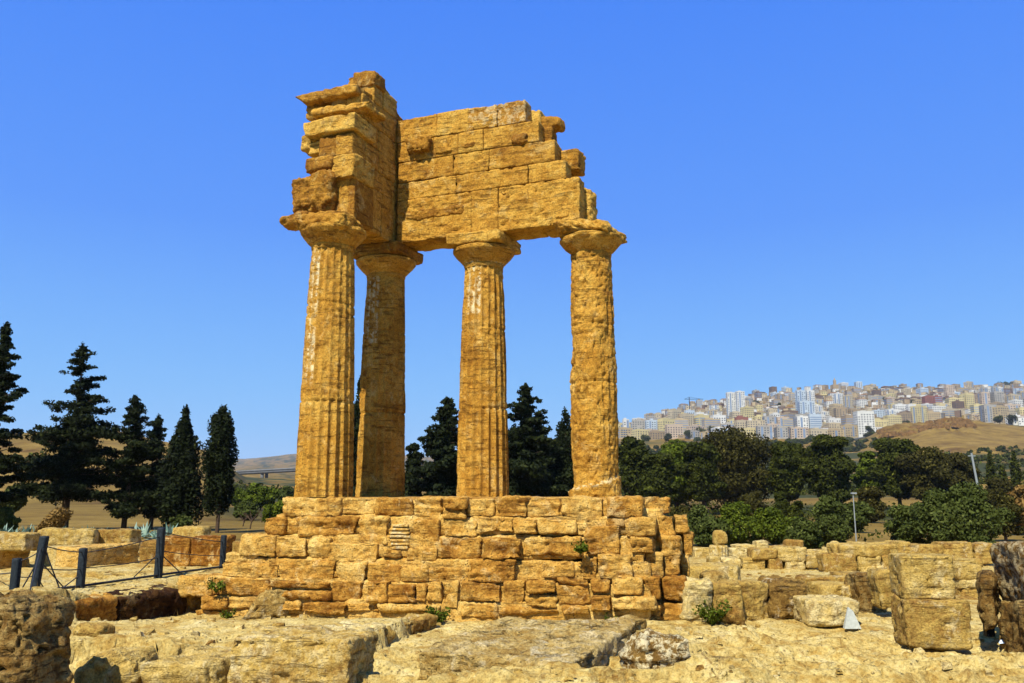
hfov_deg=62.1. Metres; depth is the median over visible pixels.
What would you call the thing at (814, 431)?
apartment building
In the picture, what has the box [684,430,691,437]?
town tree
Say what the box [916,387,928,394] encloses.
apartment building
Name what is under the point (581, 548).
weed
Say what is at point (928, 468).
broadleaf tree
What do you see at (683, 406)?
town house
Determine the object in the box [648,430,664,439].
apartment building
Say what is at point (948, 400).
apartment building
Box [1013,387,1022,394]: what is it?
town house
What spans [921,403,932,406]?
apartment building
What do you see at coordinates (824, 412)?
apartment building
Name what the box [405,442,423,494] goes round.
broadleaf tree
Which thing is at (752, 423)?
apartment building
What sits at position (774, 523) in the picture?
bush
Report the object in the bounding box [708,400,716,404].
town house
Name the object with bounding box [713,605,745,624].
rock
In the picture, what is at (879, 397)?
apartment building
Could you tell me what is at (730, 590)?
rock
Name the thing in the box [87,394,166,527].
conifer tree
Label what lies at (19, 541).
stone block
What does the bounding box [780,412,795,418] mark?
apartment building
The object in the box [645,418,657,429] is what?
tower block
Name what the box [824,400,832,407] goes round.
town house
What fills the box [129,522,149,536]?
agave plant
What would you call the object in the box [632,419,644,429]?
apartment building
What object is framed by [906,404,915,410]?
tower block
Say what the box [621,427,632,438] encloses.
apartment building
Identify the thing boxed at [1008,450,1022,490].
cypress tree
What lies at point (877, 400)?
town house
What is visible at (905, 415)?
apartment building
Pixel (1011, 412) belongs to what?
apartment building
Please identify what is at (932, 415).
apartment building
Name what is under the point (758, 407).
apartment building
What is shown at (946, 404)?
apartment building
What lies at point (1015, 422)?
apartment building
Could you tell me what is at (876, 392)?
apartment building
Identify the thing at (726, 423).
apartment building
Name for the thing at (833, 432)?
apartment building
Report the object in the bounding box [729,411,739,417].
apartment building
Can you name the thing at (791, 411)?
apartment building
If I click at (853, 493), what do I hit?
street lamp
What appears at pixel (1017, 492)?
bush
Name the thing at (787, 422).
apartment building
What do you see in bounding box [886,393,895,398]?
apartment building
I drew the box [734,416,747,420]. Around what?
tower block
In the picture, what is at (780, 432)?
apartment building
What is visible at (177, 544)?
stone block
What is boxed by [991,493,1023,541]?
bush
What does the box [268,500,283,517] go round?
bush
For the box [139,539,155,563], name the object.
stone block
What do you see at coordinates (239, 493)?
bush
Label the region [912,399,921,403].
apartment building
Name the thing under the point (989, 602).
rock
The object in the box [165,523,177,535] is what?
agave plant
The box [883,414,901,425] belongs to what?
apartment building
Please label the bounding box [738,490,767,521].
bush
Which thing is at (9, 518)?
bush
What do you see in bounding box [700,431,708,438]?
apartment building
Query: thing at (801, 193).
sky
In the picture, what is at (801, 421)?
apartment building
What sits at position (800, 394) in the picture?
tower block
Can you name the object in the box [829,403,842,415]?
apartment building
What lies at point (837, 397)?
tower block
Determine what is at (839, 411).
apartment building
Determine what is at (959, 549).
ruined wall
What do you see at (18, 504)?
tree
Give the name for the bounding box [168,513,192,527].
bush
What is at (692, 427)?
apartment building
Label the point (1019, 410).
apartment building
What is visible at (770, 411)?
apartment building
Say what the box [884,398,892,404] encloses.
town house
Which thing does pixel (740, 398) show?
tower block
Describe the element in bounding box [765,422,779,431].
apartment building
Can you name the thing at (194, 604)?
stone block
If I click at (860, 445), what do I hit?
scrub
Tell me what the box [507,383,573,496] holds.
conifer tree
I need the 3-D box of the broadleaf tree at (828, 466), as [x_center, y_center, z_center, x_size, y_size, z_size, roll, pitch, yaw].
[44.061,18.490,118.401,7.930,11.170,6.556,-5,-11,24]
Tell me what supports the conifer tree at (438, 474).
on the ground at (794, 656)
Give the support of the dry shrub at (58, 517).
on the ground at (794, 656)
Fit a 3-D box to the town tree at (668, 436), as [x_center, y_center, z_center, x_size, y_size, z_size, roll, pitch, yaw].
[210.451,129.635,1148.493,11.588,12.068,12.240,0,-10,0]
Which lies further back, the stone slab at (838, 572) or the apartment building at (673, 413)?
the apartment building at (673, 413)
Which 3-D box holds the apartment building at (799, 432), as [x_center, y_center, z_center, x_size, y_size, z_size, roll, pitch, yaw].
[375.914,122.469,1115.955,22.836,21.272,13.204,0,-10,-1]
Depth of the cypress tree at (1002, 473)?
157.88 m
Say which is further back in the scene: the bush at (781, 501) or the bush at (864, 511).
the bush at (781, 501)
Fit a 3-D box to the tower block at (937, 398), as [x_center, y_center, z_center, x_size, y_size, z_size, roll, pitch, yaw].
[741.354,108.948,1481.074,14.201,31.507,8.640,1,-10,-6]
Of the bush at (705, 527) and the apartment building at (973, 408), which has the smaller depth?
the bush at (705, 527)
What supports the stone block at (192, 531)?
on the ground at (794, 656)
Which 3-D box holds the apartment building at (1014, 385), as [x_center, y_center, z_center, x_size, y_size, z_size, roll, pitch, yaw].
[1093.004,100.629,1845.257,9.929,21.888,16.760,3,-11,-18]
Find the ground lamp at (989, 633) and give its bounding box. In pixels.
[983,624,994,636]
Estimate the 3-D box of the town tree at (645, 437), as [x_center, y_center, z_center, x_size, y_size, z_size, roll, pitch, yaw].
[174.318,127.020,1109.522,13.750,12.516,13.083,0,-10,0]
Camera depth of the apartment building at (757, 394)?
1835.33 m
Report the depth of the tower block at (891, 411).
1275.81 m
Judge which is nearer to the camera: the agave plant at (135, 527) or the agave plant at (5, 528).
the agave plant at (5, 528)
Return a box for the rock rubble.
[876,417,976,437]
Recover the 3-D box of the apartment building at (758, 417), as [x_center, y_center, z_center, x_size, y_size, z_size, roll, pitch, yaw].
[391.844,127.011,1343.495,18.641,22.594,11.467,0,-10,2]
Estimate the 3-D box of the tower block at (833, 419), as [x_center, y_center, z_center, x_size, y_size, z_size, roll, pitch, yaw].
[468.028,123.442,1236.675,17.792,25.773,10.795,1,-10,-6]
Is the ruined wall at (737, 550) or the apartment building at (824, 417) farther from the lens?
the apartment building at (824, 417)
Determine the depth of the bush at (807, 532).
38.73 m
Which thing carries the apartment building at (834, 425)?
on the ground at (794, 656)
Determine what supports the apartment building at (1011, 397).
on the ground at (794, 656)
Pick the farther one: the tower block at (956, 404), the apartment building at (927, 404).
the apartment building at (927, 404)
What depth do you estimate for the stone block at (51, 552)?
21.27 m
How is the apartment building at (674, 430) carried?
on the ground at (794, 656)
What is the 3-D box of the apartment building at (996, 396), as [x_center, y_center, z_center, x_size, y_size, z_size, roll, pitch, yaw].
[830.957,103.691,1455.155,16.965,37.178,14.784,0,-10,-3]
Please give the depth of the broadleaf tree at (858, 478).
137.35 m
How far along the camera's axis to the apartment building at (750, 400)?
1726.55 m
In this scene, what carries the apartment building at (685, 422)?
on the ground at (794, 656)
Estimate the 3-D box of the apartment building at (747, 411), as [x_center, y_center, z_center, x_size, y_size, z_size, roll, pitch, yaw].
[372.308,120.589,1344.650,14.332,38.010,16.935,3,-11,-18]
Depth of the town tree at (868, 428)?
1107.64 m
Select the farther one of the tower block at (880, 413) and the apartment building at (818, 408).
the apartment building at (818, 408)
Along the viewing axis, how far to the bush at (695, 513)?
48.76 m
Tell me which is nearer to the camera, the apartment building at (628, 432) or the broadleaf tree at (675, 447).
the broadleaf tree at (675, 447)
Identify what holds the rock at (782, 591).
on the ground at (794, 656)
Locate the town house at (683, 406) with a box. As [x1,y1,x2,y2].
[679,404,687,409]
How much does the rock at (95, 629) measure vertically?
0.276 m
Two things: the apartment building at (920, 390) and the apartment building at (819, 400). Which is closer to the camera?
the apartment building at (819, 400)
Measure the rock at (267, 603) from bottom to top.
0.567 m
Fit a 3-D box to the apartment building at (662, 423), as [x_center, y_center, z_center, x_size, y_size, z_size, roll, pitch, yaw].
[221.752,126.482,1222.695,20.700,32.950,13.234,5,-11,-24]
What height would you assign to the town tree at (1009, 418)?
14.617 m
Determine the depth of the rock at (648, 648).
10.19 m
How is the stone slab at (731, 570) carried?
on the ground at (794, 656)
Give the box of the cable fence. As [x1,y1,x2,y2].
[0,527,226,589]
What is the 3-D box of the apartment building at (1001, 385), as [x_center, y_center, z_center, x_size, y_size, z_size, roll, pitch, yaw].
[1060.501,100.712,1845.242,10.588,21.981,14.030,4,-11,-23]
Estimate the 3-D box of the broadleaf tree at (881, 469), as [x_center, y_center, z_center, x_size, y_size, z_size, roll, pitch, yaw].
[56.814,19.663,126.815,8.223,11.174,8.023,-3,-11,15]
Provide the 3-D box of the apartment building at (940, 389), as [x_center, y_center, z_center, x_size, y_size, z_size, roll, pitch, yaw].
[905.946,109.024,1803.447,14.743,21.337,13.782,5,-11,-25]
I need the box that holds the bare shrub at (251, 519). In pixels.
[241,509,261,528]
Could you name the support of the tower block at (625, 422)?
on the ground at (794, 656)
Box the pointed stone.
[843,607,860,628]
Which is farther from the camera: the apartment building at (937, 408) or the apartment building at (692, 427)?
the apartment building at (937, 408)
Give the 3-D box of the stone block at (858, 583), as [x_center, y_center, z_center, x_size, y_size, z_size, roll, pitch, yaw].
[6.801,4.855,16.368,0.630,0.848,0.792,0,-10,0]
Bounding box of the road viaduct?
[236,462,421,477]
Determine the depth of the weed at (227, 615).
15.42 m
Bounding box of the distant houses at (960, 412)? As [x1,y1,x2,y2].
[629,384,1023,438]
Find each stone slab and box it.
[419,614,646,676]
[689,562,740,579]
[807,581,851,597]
[829,571,859,574]
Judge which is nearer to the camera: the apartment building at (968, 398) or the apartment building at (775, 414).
the apartment building at (775, 414)
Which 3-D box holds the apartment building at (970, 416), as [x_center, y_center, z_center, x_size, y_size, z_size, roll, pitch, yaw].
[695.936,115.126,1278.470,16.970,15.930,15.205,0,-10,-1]
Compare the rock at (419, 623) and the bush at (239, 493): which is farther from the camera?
the bush at (239, 493)
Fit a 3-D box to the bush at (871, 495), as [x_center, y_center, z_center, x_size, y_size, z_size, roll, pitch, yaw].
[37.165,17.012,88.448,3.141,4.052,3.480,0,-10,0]
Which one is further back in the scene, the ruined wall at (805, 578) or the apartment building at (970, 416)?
the apartment building at (970, 416)
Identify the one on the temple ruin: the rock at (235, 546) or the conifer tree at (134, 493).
the rock at (235, 546)
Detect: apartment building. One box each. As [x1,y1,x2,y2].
[618,428,628,438]
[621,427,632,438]
[631,429,649,439]
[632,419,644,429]
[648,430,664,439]
[657,418,673,430]
[665,424,682,438]
[667,408,680,418]
[674,418,688,428]
[680,413,694,424]
[684,430,699,438]
[686,424,703,430]
[694,414,708,425]
[696,399,702,407]
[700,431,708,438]
[702,418,720,431]
[706,409,717,414]
[710,414,725,423]
[711,427,726,431]
[721,422,733,426]
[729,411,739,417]
[734,420,746,428]
[739,427,755,439]
[740,406,753,419]
[745,397,752,405]
[746,419,764,427]
[754,391,761,397]
[754,404,762,411]
[754,415,761,419]
[755,425,772,439]
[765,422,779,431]
[766,408,777,415]
[769,386,776,391]
[769,412,780,416]
[771,399,780,405]
[773,426,787,438]
[774,393,784,400]
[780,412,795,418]
[781,410,797,413]
[782,419,792,426]
[788,392,794,399]
[788,427,808,438]
[795,415,808,428]
[797,400,814,413]
[808,428,827,435]
[815,399,822,403]
[815,404,822,411]
[816,411,829,415]
[821,414,831,419]
[823,422,840,428]
[828,428,840,436]
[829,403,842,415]
[833,406,847,417]
[838,382,848,389]
[841,414,853,425]
[841,423,857,437]
[848,408,862,414]
[851,387,860,391]
[853,411,875,436]
[854,381,862,388]
[871,389,881,395]
[871,395,883,401]
[874,418,888,427]
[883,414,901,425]
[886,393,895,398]
[887,403,894,408]
[892,404,905,409]
[896,411,912,422]
[901,388,910,393]
[910,405,927,422]
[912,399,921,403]
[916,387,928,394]
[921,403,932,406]
[924,386,934,390]
[927,411,940,421]
[928,406,945,411]
[933,403,948,405]
[934,388,943,391]
[942,407,958,416]
[945,397,963,406]
[959,392,974,407]
[963,381,973,386]
[966,413,979,419]
[969,403,983,413]
[976,391,989,403]
[979,404,996,422]
[988,402,1005,405]
[989,391,1004,402]
[992,405,1008,423]
[996,383,1004,387]
[1003,388,1009,394]
[1003,403,1020,409]
[1005,394,1020,402]
[1005,415,1023,424]
[1008,399,1022,406]
[1009,409,1015,414]
[1010,383,1019,387]
[1015,407,1023,414]
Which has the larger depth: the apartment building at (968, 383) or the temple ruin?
the apartment building at (968, 383)
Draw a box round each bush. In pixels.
[0,505,21,531]
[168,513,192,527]
[231,487,246,505]
[232,500,259,519]
[242,482,280,509]
[261,504,271,522]
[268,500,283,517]
[277,485,293,500]
[670,505,689,537]
[687,504,719,543]
[693,517,731,546]
[718,501,762,545]
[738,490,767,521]
[746,506,800,544]
[773,491,789,516]
[783,500,803,520]
[783,516,823,548]
[810,513,853,545]
[812,494,846,520]
[843,501,875,532]
[855,486,886,522]
[883,505,928,543]
[901,481,1015,543]
[980,477,1013,503]
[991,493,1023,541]
[1006,484,1023,531]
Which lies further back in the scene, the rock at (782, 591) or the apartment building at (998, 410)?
the apartment building at (998, 410)
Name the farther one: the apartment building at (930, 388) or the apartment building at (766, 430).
the apartment building at (930, 388)
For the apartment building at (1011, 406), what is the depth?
1286.38 m
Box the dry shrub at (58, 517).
[34,507,73,531]
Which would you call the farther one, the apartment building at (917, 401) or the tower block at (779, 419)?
the apartment building at (917, 401)
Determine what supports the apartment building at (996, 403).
on the ground at (794, 656)
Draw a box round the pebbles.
[15,563,1023,682]
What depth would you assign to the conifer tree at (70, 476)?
54.97 m
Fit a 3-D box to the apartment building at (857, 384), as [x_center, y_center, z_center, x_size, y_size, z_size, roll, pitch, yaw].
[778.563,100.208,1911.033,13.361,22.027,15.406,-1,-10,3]
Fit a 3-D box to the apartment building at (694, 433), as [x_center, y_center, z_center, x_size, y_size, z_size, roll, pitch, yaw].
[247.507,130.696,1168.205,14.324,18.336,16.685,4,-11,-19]
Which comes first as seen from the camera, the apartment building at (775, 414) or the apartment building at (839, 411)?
the apartment building at (839, 411)
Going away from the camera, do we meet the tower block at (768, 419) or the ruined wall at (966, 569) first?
the ruined wall at (966, 569)
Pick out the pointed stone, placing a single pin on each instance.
(851, 621)
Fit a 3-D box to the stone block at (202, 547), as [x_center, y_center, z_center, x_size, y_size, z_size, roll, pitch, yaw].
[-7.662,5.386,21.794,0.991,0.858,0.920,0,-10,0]
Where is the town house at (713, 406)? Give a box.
[709,404,718,409]
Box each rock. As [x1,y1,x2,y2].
[0,589,75,682]
[72,622,114,636]
[74,646,157,682]
[139,645,231,682]
[232,540,239,551]
[242,589,289,619]
[318,621,385,633]
[384,613,437,644]
[618,628,690,668]
[677,576,712,622]
[699,570,728,580]
[710,579,743,611]
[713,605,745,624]
[713,656,734,660]
[735,579,768,620]
[757,574,807,619]
[975,569,1000,630]
[989,541,1023,601]
[998,600,1023,652]
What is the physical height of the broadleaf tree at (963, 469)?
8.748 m
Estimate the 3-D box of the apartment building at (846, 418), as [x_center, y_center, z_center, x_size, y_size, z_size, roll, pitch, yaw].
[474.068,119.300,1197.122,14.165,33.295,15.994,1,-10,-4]
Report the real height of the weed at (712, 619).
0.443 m
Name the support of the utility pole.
on the ground at (794, 656)
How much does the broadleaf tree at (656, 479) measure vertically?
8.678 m
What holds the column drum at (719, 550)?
on the ground at (794, 656)
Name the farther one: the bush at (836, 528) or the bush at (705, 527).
the bush at (836, 528)
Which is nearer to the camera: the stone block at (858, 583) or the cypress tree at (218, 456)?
the stone block at (858, 583)
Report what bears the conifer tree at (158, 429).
on the ground at (794, 656)
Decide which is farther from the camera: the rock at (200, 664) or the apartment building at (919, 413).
the apartment building at (919, 413)
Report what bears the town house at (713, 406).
on the ground at (794, 656)
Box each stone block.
[0,531,40,551]
[0,551,29,568]
[38,527,99,545]
[44,545,76,566]
[55,542,139,567]
[74,592,117,620]
[98,528,141,543]
[107,584,186,620]
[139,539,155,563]
[163,535,192,566]
[169,583,200,611]
[171,526,210,536]
[190,534,235,566]
[227,624,378,682]
[782,539,803,546]
[792,594,858,626]
[826,542,849,552]
[844,571,886,612]
[867,568,892,608]
[888,553,955,599]
[891,593,972,649]
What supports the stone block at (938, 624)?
on the ground at (794, 656)
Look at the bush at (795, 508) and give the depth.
72.26 m
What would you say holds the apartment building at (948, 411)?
on the ground at (794, 656)
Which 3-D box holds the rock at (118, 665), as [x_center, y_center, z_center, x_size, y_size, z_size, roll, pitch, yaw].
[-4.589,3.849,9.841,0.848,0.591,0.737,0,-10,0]
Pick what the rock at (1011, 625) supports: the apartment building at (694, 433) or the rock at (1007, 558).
the rock at (1007, 558)
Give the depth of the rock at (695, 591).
14.61 m
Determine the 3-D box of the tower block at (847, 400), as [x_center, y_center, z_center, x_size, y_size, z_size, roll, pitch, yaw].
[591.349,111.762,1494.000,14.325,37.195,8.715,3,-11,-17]
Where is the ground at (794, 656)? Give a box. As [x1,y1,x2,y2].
[0,390,1023,682]
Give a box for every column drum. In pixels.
[709,545,728,556]
[712,530,727,544]
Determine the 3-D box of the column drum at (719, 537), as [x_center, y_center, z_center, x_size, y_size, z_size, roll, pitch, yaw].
[6.402,6.049,26.177,0.452,0.488,0.440,0,-10,0]
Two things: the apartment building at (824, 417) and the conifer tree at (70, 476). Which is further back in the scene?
the apartment building at (824, 417)
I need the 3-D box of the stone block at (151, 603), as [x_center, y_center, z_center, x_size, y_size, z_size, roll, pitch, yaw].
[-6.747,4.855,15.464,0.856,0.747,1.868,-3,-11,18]
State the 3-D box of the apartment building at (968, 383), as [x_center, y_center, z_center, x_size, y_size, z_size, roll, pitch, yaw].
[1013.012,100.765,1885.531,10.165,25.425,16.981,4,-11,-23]
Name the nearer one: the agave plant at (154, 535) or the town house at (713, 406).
the agave plant at (154, 535)
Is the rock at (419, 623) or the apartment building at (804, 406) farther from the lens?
the apartment building at (804, 406)
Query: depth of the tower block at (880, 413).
1288.53 m
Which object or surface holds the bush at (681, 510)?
on the ground at (794, 656)
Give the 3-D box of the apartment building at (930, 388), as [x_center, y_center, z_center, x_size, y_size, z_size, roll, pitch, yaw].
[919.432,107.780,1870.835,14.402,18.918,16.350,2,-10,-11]
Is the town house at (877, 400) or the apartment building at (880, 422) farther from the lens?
the town house at (877, 400)
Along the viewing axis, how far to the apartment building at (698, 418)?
1284.94 m
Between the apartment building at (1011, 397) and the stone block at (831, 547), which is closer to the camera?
the stone block at (831, 547)
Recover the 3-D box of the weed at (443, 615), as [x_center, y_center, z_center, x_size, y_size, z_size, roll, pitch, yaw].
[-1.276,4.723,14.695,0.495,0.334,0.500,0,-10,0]
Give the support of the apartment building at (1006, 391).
on the ground at (794, 656)
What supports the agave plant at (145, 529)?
on the ground at (794, 656)
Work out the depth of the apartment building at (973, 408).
1300.69 m
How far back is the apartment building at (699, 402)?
1858.74 m
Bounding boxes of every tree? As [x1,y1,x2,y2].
[0,321,47,507]
[0,485,28,514]
[5,341,121,527]
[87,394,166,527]
[135,413,167,528]
[153,404,206,527]
[201,404,239,532]
[353,377,360,496]
[405,397,458,495]
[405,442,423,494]
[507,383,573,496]
[550,406,573,496]
[618,436,649,496]
[636,452,683,502]
[641,435,650,439]
[654,439,692,506]
[664,433,671,440]
[682,441,726,507]
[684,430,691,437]
[700,424,772,504]
[758,440,805,505]
[798,433,857,502]
[849,451,879,489]
[865,426,873,431]
[865,436,920,504]
[894,446,958,500]
[944,452,980,482]
[985,450,996,485]
[993,415,1002,423]
[995,465,1008,480]
[1005,414,1017,423]
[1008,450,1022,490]
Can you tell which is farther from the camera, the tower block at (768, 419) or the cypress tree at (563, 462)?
the tower block at (768, 419)
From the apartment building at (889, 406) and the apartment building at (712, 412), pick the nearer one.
the apartment building at (889, 406)
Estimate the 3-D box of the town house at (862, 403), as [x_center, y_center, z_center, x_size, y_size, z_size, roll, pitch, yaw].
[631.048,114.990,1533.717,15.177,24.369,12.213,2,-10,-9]
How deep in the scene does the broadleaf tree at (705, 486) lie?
115.44 m
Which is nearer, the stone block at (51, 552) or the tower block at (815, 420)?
the stone block at (51, 552)
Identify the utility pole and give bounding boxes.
[968,453,977,484]
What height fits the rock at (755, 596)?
0.747 m
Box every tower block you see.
[622,418,628,427]
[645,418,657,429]
[684,409,694,415]
[726,392,735,415]
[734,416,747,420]
[735,391,744,411]
[762,415,776,423]
[776,416,788,426]
[793,413,806,426]
[795,389,805,410]
[806,389,815,411]
[807,413,821,428]
[826,417,840,422]
[832,392,843,405]
[843,394,853,406]
[872,409,884,417]
[886,408,897,414]
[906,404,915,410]
[921,395,934,403]
[934,395,942,402]
[944,384,954,396]
[951,400,964,408]
[980,386,986,391]
[991,385,997,391]
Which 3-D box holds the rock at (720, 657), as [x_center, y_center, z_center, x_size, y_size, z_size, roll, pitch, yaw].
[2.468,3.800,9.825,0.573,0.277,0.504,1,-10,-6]
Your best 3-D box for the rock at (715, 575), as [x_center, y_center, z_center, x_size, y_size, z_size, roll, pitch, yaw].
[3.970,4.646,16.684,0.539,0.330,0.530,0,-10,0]
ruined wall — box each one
[692,540,827,557]
[706,546,817,569]
[795,574,845,584]
[815,543,897,571]
[846,540,992,564]
[953,557,982,599]
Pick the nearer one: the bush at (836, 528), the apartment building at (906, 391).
the bush at (836, 528)
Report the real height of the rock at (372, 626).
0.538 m
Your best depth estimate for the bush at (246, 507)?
77.98 m
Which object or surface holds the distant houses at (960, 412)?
on the ground at (794, 656)
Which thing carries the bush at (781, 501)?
on the ground at (794, 656)
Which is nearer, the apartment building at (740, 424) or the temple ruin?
the temple ruin
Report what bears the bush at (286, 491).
on the ground at (794, 656)
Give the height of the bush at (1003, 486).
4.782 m
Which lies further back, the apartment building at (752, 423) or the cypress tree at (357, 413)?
the apartment building at (752, 423)
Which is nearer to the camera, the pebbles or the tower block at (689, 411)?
the pebbles
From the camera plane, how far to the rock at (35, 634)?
8.54 m
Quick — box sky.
[0,0,1023,458]
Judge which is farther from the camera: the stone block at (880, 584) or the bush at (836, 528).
the bush at (836, 528)
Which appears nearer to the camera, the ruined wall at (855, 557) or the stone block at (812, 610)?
the stone block at (812, 610)
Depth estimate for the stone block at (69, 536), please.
23.44 m
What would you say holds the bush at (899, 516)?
on the ground at (794, 656)
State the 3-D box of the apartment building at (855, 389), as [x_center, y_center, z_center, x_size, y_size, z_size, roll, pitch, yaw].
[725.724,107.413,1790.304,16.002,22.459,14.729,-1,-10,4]
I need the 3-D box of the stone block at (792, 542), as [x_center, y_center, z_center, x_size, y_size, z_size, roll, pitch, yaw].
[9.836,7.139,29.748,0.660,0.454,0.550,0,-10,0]
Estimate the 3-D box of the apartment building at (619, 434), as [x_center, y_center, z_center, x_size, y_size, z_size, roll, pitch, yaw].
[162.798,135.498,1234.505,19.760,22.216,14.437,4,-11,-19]
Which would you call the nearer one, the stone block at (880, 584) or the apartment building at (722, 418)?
the stone block at (880, 584)
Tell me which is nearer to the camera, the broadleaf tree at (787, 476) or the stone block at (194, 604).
the stone block at (194, 604)
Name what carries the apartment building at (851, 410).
on the ground at (794, 656)
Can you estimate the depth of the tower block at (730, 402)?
1517.36 m
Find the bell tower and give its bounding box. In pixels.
[831,378,838,388]
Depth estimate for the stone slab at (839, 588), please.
16.47 m
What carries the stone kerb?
on the ground at (794, 656)
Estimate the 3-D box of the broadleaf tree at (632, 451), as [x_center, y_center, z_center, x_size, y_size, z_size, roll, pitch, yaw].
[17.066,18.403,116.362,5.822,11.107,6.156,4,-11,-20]
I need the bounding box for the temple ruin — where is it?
[177,71,694,621]
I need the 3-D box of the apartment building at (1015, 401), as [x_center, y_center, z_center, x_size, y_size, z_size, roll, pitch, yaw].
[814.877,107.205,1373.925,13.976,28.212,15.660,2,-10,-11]
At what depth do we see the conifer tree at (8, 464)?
50.12 m
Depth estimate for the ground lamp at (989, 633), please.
13.33 m
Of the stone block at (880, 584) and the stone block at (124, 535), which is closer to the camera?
the stone block at (880, 584)
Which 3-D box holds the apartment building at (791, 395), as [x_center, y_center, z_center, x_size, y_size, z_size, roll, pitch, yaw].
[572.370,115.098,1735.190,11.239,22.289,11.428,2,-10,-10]
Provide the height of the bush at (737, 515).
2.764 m
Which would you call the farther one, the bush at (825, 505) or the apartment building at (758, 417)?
the apartment building at (758, 417)
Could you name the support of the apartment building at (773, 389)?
on the ground at (794, 656)
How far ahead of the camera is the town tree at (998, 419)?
1139.41 m
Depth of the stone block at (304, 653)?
9.35 m
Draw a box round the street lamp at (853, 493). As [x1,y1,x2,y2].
[850,492,856,540]
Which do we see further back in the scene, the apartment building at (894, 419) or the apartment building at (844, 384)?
the apartment building at (844, 384)
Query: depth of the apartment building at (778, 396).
1755.15 m
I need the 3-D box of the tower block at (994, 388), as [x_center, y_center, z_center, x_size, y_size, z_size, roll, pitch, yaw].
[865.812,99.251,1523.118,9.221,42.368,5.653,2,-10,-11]
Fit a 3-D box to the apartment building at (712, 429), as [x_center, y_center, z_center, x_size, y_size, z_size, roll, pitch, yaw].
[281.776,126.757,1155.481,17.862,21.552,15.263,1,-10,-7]
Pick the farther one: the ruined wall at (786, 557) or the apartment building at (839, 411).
the apartment building at (839, 411)
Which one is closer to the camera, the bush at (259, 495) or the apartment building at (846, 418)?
the bush at (259, 495)
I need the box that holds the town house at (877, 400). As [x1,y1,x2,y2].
[872,399,880,404]
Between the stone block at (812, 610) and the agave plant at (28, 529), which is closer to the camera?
the stone block at (812, 610)
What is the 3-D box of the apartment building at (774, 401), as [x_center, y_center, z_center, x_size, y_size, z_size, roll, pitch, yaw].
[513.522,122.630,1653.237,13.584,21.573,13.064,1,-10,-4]
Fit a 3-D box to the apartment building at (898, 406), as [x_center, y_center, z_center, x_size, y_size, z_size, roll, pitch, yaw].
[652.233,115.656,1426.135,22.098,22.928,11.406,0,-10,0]
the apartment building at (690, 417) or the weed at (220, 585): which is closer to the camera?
the weed at (220, 585)
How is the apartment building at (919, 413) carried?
on the ground at (794, 656)
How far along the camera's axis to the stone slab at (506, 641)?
11.12 m
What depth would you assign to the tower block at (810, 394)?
1453.16 m
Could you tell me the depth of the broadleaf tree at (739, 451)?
121.13 m
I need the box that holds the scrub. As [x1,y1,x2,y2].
[23,432,1023,541]
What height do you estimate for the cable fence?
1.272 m
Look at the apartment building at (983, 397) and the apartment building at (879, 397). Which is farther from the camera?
the apartment building at (879, 397)
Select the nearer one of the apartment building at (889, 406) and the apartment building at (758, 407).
the apartment building at (889, 406)
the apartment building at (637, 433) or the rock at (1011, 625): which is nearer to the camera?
the rock at (1011, 625)
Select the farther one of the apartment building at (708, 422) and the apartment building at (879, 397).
the apartment building at (879, 397)
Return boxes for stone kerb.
[49,571,146,578]
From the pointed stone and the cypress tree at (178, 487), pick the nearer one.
the pointed stone
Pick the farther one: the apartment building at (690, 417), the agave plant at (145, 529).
the apartment building at (690, 417)
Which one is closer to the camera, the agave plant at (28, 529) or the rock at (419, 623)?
the rock at (419, 623)
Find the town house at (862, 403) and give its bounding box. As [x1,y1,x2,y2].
[856,398,866,407]
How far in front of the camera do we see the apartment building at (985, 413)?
1206.82 m
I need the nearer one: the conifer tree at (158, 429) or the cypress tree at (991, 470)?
the conifer tree at (158, 429)
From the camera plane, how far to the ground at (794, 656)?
12.99 m
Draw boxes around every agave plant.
[0,524,18,531]
[22,524,32,531]
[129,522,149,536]
[137,521,156,537]
[146,528,168,538]
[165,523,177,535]
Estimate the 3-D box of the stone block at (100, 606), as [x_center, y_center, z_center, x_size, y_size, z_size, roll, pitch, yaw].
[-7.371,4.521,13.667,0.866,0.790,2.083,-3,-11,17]
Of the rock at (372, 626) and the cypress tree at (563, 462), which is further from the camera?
the cypress tree at (563, 462)
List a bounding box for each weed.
[204,577,225,592]
[219,608,236,618]
[425,605,451,622]
[571,541,588,553]
[691,599,732,624]
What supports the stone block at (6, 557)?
on the ground at (794, 656)
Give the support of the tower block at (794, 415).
on the ground at (794, 656)
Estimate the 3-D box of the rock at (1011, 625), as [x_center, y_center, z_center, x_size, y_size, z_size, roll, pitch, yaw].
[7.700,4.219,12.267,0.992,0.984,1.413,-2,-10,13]
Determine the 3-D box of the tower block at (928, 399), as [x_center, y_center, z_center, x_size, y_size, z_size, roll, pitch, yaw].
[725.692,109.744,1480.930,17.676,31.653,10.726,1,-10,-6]
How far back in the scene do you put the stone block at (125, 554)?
21.47 m
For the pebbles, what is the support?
on the ground at (794, 656)
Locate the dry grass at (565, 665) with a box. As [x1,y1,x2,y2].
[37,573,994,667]
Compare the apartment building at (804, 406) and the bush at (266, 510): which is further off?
the apartment building at (804, 406)
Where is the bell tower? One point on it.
(834, 386)
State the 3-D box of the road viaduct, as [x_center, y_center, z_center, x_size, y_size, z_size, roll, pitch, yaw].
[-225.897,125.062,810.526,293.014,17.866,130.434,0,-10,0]
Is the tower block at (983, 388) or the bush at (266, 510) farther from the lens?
the tower block at (983, 388)

